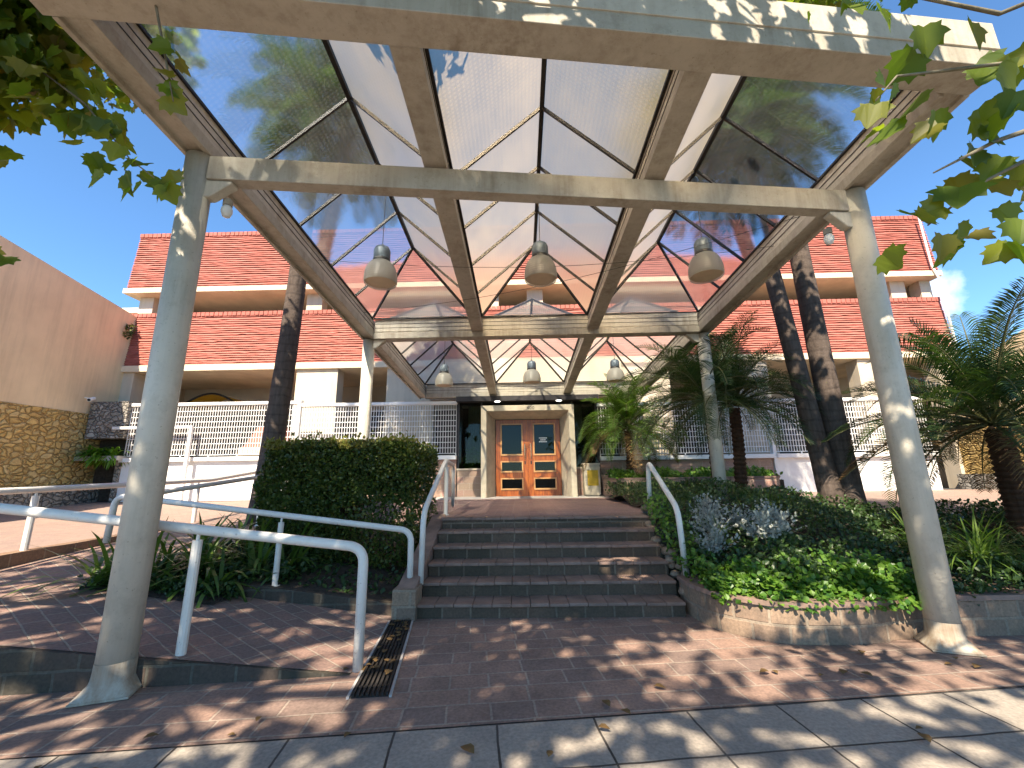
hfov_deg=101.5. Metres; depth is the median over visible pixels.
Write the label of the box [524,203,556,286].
pendant lamp
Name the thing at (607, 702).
fallen leaf
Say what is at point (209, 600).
soil bed
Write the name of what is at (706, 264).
pendant lamp
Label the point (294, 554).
strap leaved plant
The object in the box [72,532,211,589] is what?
strap leaved plant
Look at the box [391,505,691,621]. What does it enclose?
entrance steps
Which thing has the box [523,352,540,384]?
pendant lamp
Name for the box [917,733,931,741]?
fallen leaf
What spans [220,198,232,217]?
globe light
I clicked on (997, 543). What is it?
grass clump
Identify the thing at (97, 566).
strap leaved plant
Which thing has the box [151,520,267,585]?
strap leaved plant
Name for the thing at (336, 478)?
hedge
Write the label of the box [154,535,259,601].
strap leaved plant
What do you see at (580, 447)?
indoor plant
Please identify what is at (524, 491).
door
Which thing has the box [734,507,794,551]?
silver bush
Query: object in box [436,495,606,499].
threshold path
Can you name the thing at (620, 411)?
date palm
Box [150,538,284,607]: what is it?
strap leaved plant
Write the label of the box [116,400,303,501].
railing
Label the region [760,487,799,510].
lily clump
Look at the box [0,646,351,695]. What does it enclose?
ramp retaining wall
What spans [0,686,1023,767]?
sidewalk
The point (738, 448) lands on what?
date palm
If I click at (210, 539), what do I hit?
strap leaved plant
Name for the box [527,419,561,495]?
door
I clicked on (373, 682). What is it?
drain grate
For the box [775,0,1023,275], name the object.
plane tree
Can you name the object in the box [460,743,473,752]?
fallen leaf
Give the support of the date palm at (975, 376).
on the soil bed at (624, 496)
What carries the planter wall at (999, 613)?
on the forecourt paving
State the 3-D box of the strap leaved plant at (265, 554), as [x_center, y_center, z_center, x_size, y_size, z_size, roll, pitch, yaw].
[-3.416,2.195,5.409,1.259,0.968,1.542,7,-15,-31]
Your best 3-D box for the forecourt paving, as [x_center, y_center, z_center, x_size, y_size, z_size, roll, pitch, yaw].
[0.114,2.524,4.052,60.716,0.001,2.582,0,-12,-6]
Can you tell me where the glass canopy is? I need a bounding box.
[29,0,999,707]
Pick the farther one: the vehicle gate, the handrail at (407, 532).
the vehicle gate
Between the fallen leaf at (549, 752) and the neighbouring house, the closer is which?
the fallen leaf at (549, 752)
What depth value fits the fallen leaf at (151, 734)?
2.65 m
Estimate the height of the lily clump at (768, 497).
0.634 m
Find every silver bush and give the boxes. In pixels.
[685,503,738,535]
[689,493,728,516]
[690,522,739,562]
[714,502,757,538]
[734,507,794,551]
[745,498,790,522]
[748,505,806,538]
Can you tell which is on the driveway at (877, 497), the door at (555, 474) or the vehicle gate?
the vehicle gate
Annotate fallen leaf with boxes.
[144,732,158,737]
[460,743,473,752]
[546,750,552,756]
[598,723,609,728]
[602,700,610,705]
[620,708,630,713]
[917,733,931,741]
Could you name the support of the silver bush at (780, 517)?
on the soil bed at (624, 496)
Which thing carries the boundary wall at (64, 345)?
on the ground at (658, 533)
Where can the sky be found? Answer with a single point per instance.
(48, 208)
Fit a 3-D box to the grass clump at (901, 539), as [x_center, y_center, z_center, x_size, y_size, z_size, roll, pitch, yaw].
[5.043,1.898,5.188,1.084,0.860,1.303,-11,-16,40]
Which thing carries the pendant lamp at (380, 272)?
hanging from the glass canopy
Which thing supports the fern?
on the stone block
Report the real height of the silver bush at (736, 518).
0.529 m
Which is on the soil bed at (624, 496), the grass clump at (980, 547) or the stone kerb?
the grass clump at (980, 547)
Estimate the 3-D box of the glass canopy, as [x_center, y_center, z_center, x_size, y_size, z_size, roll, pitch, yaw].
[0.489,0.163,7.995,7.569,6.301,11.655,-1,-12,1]
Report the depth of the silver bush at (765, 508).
6.02 m
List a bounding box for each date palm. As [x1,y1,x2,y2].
[578,371,688,477]
[618,315,805,488]
[639,310,829,500]
[819,277,1023,546]
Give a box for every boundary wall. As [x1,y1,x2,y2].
[0,235,136,507]
[945,329,1023,518]
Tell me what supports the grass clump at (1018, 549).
on the soil bed at (624, 496)
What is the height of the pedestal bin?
0.975 m
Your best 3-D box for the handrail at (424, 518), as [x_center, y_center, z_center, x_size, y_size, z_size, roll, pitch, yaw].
[-1.167,2.123,7.304,0.184,1.586,4.200,0,-12,-3]
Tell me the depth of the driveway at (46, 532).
9.24 m
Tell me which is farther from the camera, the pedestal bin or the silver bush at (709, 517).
the pedestal bin
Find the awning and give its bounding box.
[180,393,256,410]
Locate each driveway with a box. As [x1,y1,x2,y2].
[0,500,249,552]
[787,489,1003,512]
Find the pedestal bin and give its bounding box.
[581,463,600,495]
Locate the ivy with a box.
[642,491,922,613]
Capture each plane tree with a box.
[0,0,190,265]
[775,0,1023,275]
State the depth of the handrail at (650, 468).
5.50 m
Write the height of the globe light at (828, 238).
0.195 m
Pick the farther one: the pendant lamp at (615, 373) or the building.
the building
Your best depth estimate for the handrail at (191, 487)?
6.74 m
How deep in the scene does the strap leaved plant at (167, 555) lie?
4.93 m
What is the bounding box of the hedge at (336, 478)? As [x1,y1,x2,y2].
[252,429,438,568]
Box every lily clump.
[688,516,747,553]
[740,485,787,509]
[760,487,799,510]
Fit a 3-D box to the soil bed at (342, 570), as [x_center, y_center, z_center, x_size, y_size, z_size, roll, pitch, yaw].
[-2.926,3.082,7.935,3.270,0.368,5.900,-1,-12,1]
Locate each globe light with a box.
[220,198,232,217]
[822,227,834,244]
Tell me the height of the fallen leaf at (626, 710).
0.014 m
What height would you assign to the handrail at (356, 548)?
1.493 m
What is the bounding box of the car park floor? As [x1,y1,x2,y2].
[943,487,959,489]
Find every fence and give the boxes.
[299,401,457,496]
[596,400,780,494]
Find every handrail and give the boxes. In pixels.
[0,471,255,550]
[0,503,367,672]
[102,494,413,586]
[112,426,193,499]
[164,475,257,525]
[418,459,454,584]
[646,462,689,575]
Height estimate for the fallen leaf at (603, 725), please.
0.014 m
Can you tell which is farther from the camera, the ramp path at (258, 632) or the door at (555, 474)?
the door at (555, 474)
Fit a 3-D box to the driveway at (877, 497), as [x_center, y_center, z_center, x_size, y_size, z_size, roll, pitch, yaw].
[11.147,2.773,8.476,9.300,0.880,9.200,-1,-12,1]
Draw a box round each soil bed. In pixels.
[80,581,236,604]
[200,520,419,600]
[605,494,1023,588]
[612,480,785,493]
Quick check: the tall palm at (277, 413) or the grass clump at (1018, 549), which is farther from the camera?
the tall palm at (277, 413)
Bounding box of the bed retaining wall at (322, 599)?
[234,582,391,615]
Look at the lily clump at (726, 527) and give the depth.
5.50 m
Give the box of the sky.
[0,0,1023,354]
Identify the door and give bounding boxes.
[496,420,528,495]
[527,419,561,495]
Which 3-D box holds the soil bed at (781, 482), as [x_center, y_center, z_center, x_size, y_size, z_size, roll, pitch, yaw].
[5.163,3.017,12.184,4.600,0.400,1.500,-1,-12,1]
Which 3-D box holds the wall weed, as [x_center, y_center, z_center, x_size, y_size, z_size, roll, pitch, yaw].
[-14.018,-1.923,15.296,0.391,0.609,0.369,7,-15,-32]
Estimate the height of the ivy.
1.152 m
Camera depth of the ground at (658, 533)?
2.95 m
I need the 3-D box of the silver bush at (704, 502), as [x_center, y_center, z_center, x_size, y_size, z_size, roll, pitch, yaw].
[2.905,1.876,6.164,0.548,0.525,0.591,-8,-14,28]
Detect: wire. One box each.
[321,246,772,267]
[364,216,799,312]
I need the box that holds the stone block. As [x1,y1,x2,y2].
[73,401,139,502]
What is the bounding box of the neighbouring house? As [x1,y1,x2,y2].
[122,308,241,500]
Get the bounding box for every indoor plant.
[461,446,480,468]
[576,435,595,461]
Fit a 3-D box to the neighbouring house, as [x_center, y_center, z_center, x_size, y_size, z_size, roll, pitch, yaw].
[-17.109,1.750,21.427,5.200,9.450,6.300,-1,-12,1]
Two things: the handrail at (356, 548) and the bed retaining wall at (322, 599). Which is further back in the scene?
the bed retaining wall at (322, 599)
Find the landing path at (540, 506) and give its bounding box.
[365,497,642,524]
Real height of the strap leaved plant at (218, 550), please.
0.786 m
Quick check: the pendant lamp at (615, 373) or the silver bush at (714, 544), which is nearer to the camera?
the silver bush at (714, 544)
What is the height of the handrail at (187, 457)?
2.382 m
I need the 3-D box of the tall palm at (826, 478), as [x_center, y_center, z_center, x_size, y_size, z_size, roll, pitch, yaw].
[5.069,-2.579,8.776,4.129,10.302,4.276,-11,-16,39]
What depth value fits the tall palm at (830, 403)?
8.13 m
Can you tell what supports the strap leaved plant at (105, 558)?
on the soil bed at (209, 600)
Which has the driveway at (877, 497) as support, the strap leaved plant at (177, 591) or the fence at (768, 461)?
the fence at (768, 461)
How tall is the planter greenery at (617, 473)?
0.533 m
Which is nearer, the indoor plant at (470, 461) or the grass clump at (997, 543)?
the grass clump at (997, 543)
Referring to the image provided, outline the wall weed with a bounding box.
[123,324,136,339]
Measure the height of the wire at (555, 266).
0.228 m
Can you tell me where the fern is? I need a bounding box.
[64,445,130,469]
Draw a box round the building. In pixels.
[118,215,964,497]
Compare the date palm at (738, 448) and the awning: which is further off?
the awning
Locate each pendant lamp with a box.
[363,196,396,290]
[435,354,452,387]
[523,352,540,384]
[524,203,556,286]
[607,342,624,382]
[688,176,724,283]
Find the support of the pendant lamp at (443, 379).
hanging from the glass canopy
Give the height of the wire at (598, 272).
0.308 m
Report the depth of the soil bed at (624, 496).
6.06 m
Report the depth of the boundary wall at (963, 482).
13.37 m
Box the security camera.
[85,397,95,401]
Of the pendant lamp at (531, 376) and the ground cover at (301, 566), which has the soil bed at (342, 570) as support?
the ground cover at (301, 566)
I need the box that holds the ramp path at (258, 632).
[0,513,392,672]
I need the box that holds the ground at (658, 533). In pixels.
[0,507,1021,759]
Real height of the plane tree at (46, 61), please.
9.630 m
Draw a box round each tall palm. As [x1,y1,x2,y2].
[245,265,305,525]
[765,1,849,514]
[790,0,890,519]
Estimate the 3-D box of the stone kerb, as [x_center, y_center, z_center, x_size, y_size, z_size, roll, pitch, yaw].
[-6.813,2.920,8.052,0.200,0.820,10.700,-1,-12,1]
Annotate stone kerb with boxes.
[0,521,197,568]
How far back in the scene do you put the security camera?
13.67 m
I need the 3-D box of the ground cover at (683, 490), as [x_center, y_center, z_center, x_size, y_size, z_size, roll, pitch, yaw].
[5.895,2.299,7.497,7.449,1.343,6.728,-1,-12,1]
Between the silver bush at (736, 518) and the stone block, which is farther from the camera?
the stone block
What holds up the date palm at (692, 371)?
on the soil bed at (624, 496)
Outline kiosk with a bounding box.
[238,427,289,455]
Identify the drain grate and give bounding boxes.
[346,619,412,699]
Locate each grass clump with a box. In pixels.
[869,504,970,563]
[911,505,1023,580]
[940,508,1023,564]
[992,518,1023,575]
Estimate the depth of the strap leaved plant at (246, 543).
5.72 m
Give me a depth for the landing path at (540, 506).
8.74 m
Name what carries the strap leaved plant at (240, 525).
on the soil bed at (342, 570)
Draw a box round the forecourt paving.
[0,597,1023,758]
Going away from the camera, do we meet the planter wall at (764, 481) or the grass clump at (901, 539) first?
the grass clump at (901, 539)
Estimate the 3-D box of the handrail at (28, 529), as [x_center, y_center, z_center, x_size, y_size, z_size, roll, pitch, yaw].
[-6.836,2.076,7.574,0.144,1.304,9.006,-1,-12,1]
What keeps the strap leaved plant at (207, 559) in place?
on the soil bed at (342, 570)
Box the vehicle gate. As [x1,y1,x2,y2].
[769,397,942,491]
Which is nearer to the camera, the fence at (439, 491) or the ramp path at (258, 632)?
the ramp path at (258, 632)
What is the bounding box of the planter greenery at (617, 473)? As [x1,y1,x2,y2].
[605,465,782,481]
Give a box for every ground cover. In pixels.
[77,517,418,600]
[604,476,1023,606]
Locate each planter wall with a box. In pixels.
[602,476,779,496]
[677,575,1023,644]
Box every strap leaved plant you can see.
[0,532,188,599]
[38,519,179,596]
[66,516,202,596]
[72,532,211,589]
[149,516,255,595]
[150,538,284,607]
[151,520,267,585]
[154,507,256,576]
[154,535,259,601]
[156,518,255,562]
[168,517,290,574]
[201,514,307,573]
[215,502,256,548]
[230,522,335,599]

